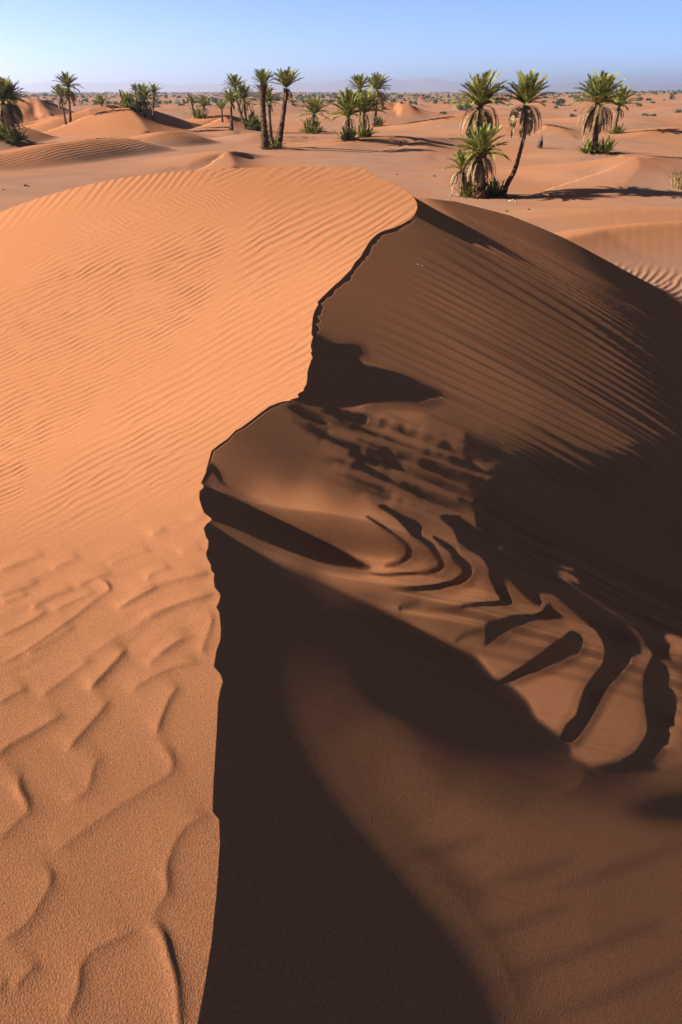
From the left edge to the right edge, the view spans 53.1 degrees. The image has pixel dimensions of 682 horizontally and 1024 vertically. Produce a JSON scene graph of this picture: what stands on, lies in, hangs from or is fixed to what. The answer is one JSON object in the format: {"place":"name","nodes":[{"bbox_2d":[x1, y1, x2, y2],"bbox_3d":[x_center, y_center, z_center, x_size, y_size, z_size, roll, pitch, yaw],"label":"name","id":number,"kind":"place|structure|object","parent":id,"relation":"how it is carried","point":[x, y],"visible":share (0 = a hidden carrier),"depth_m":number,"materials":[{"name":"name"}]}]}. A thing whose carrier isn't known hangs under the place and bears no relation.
{"place":"outdoors","nodes":[
{"label":"outdoors","id":0,"kind":"place"},
{"bbox_2d":[0,167,681,1023],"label":"sand dune","id":1,"kind":"structure","parent":0,"point":[340,605],"depth_m":2.34,"materials":[{"name":"orange sand"}]},
{"bbox_2d":[0,92,681,262],"bbox_3d":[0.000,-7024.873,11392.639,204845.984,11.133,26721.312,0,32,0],"label":"desert plain","id":2,"kind":"structure","parent":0,"point":[628,203],"depth_m":61.00,"materials":[{"name":"orange sand"}]},
{"bbox_2d":[0,76,28,143],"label":"date palm","id":3,"kind":"object","parent":2,"relation":"on","point":[9,134],"visible":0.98,"depth_m":72.14,"materials":[{"name":"green plant"}]},
{"bbox_2d":[0,77,32,142],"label":"date palm","id":4,"kind":"object","parent":2,"relation":"on","point":[18,111],"visible":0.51,"depth_m":72.86,"materials":[{"name":"green plant"}]},
{"bbox_2d":[49,83,70,124],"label":"date palm","id":5,"kind":"object","parent":2,"relation":"on","point":[59,90],"visible":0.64,"depth_m":93.85,"materials":[{"name":"green plant"}]},
{"bbox_2d":[52,71,82,122],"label":"date palm","id":6,"kind":"object","parent":2,"relation":"on","point":[65,79],"visible":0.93,"depth_m":94.73,"materials":[{"name":"green plant"}]},
{"bbox_2d":[92,94,109,105],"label":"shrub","id":7,"kind":"object","parent":2,"relation":"on","point":[100,99],"visible":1,"depth_m":100.86,"materials":[{"name":"green plant"}]},
{"bbox_2d":[130,83,137,99],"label":"date palm","id":8,"kind":"object","parent":2,"relation":"on","point":[134,86],"visible":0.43,"depth_m":111.91,"materials":[{"name":"green plant"}]},
{"bbox_2d":[115,82,157,117],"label":"date palm","id":9,"kind":"object","parent":2,"relation":"on","point":[142,92],"visible":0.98,"depth_m":100.54,"materials":[{"name":"green plant"}]},
{"bbox_2d":[148,82,160,120],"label":"date palm","id":10,"kind":"object","parent":2,"relation":"on","point":[154,89],"visible":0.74,"depth_m":103.80,"materials":[{"name":"green plant"}]},
{"bbox_2d":[185,95,200,118],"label":"date palm","id":11,"kind":"object","parent":2,"relation":"on","point":[191,99],"visible":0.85,"depth_m":120.19,"materials":[{"name":"green plant"}]},
{"bbox_2d":[193,95,213,118],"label":"date palm","id":12,"kind":"object","parent":2,"relation":"on","point":[203,102],"visible":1,"depth_m":119.14,"materials":[{"name":"green plant"}]},
{"bbox_2d":[214,99,227,121],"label":"date palm","id":13,"kind":"object","parent":2,"relation":"on","point":[221,106],"visible":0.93,"depth_m":111.55,"materials":[{"name":"green plant"}]},
{"bbox_2d":[220,88,241,130],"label":"date palm","id":14,"kind":"object","parent":2,"relation":"on","point":[230,95],"visible":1,"depth_m":100.97,"materials":[{"name":"green plant"}]},
{"bbox_2d":[222,73,250,129],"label":"date palm","id":15,"kind":"object","parent":2,"relation":"on","point":[234,82],"visible":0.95,"depth_m":104.99,"materials":[{"name":"green plant"}]},
{"bbox_2d":[231,82,268,130],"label":"date palm","id":16,"kind":"object","parent":2,"relation":"on","point":[253,123],"visible":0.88,"depth_m":107.88,"materials":[{"name":"green plant"}]},
{"bbox_2d":[251,81,274,104],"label":"date palm","id":17,"kind":"object","parent":2,"relation":"on","point":[267,91],"visible":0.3,"depth_m":67.95,"materials":[{"name":"green plant"}]},
{"bbox_2d":[255,89,281,140],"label":"date palm","id":18,"kind":"object","parent":2,"relation":"on","point":[269,98],"visible":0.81,"depth_m":78.96,"materials":[{"name":"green plant"}]},
{"bbox_2d":[251,69,286,149],"bbox_3d":[-6.699,-37.450,63.617,3.101,6.728,2.604,0,32,0],"label":"date palm","id":19,"kind":"object","parent":2,"relation":"on","point":[263,78],"visible":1,"depth_m":63.32,"materials":[{"name":"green plant"}]},
{"bbox_2d":[269,67,304,147],"bbox_3d":[-5.272,-38.182,64.678,3.943,6.878,3.249,0,32,0],"label":"date palm","id":20,"kind":"object","parent":2,"relation":"on","point":[285,79],"visible":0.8,"depth_m":63.70,"materials":[{"name":"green plant"}]},
{"bbox_2d":[298,95,330,133],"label":"date palm","id":21,"kind":"object","parent":2,"relation":"on","point":[312,126],"visible":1,"depth_m":101.13,"materials":[{"name":"green plant"}]},
{"bbox_2d":[323,87,370,139],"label":"date palm","id":22,"kind":"object","parent":2,"relation":"on","point":[348,103],"visible":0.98,"depth_m":69.05,"materials":[{"name":"green plant"}]},
{"bbox_2d":[16,89,681,106],"bbox_3d":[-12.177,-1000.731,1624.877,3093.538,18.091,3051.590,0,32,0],"label":"scrub","id":23,"kind":"object","parent":2,"relation":"on","point":[310,96],"visible":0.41,"depth_m":697.50,"materials":[{"name":"green plant"}]},
{"bbox_2d":[346,72,373,124],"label":"date palm","id":24,"kind":"object","parent":2,"relation":"on","point":[359,80],"visible":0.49,"depth_m":82.56,"materials":[{"name":"green plant"}]},
{"bbox_2d":[341,85,383,137],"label":"date palm","id":25,"kind":"object","parent":2,"relation":"on","point":[368,98],"visible":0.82,"depth_m":72.47,"materials":[{"name":"green plant"}]},
{"bbox_2d":[363,72,392,126],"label":"date palm","id":26,"kind":"object","parent":2,"relation":"on","point":[377,82],"visible":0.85,"depth_m":113.77,"materials":[{"name":"green plant"}]},
{"bbox_2d":[444,148,473,196],"bbox_3d":[6.985,-19.688,39.754,2.310,2.719,2.152,0,32,0],"label":"date palm","id":27,"kind":"object","parent":2,"relation":"on","point":[460,161],"visible":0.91,"depth_m":39.45,"materials":[{"name":"green plant"}]},
{"bbox_2d":[457,103,468,110],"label":"shrub","id":28,"kind":"object","parent":2,"relation":"on","point":[463,107],"visible":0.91,"depth_m":238.47,"materials":[{"name":"green plant"}]},
{"bbox_2d":[448,69,509,137],"bbox_3d":[7.846,-21.840,39.555,3.662,6.591,3.600,0,32,0],"label":"date palm","id":29,"kind":"object","parent":2,"relation":"on","point":[480,91],"visible":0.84,"depth_m":38.42,"materials":[{"name":"green plant"}]},
{"bbox_2d":[450,123,510,198],"bbox_3d":[7.912,-19.909,38.848,3.568,4.084,3.491,0,32,0],"label":"date palm","id":30,"kind":"object","parent":2,"relation":"on","point":[479,142],"visible":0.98,"depth_m":38.51,"materials":[{"name":"green plant"}]},
{"bbox_2d":[485,69,556,196],"bbox_3d":[9.860,-21.576,39.186,4.253,6.584,3.308,0,32,0],"label":"date palm","id":31,"kind":"object","parent":2,"relation":"on","point":[526,91],"visible":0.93,"depth_m":38.16,"materials":[{"name":"green plant"}]},
{"bbox_2d":[537,135,542,147],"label":"palm stump","id":32,"kind":"object","parent":2,"relation":"on","point":[540,144],"visible":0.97,"depth_m":75.22,"materials":[{"name":"brown plant"}]},
{"bbox_2d":[555,98,565,105],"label":"shrub","id":33,"kind":"object","parent":2,"relation":"on","point":[559,102],"visible":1,"depth_m":273.72,"materials":[{"name":"green plant"}]},
{"bbox_2d":[567,68,628,153],"bbox_3d":[23.789,-36.785,62.858,5.386,6.957,5.197,-16,35,-24],"label":"date palm","id":34,"kind":"object","parent":2,"relation":"on","point":[601,90],"visible":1,"depth_m":62.51,"materials":[{"name":"green plant"}]},
{"bbox_2d":[602,83,639,133],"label":"date palm","id":35,"kind":"object","parent":2,"relation":"on","point":[617,129],"visible":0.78,"depth_m":90.03,"materials":[{"name":"green plant"}]},
{"bbox_2d":[667,167,681,189],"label":"grass clump","id":36,"kind":"object","parent":2,"relation":"on","point":[676,182],"visible":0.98,"depth_m":42.53,"materials":[{"name":"beige plant"}]},
{"bbox_2d":[0,0,681,85],"label":"sky","id":37,"kind":"structure","parent":0,"point":[173,42],"materials":[{"name":"blue"}]},
{"bbox_2d":[12,77,681,91],"bbox_3d":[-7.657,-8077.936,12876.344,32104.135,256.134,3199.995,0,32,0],"label":"hills","id":38,"kind":"structure","parent":0,"point":[427,85],"depth_m":12375.27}
]}

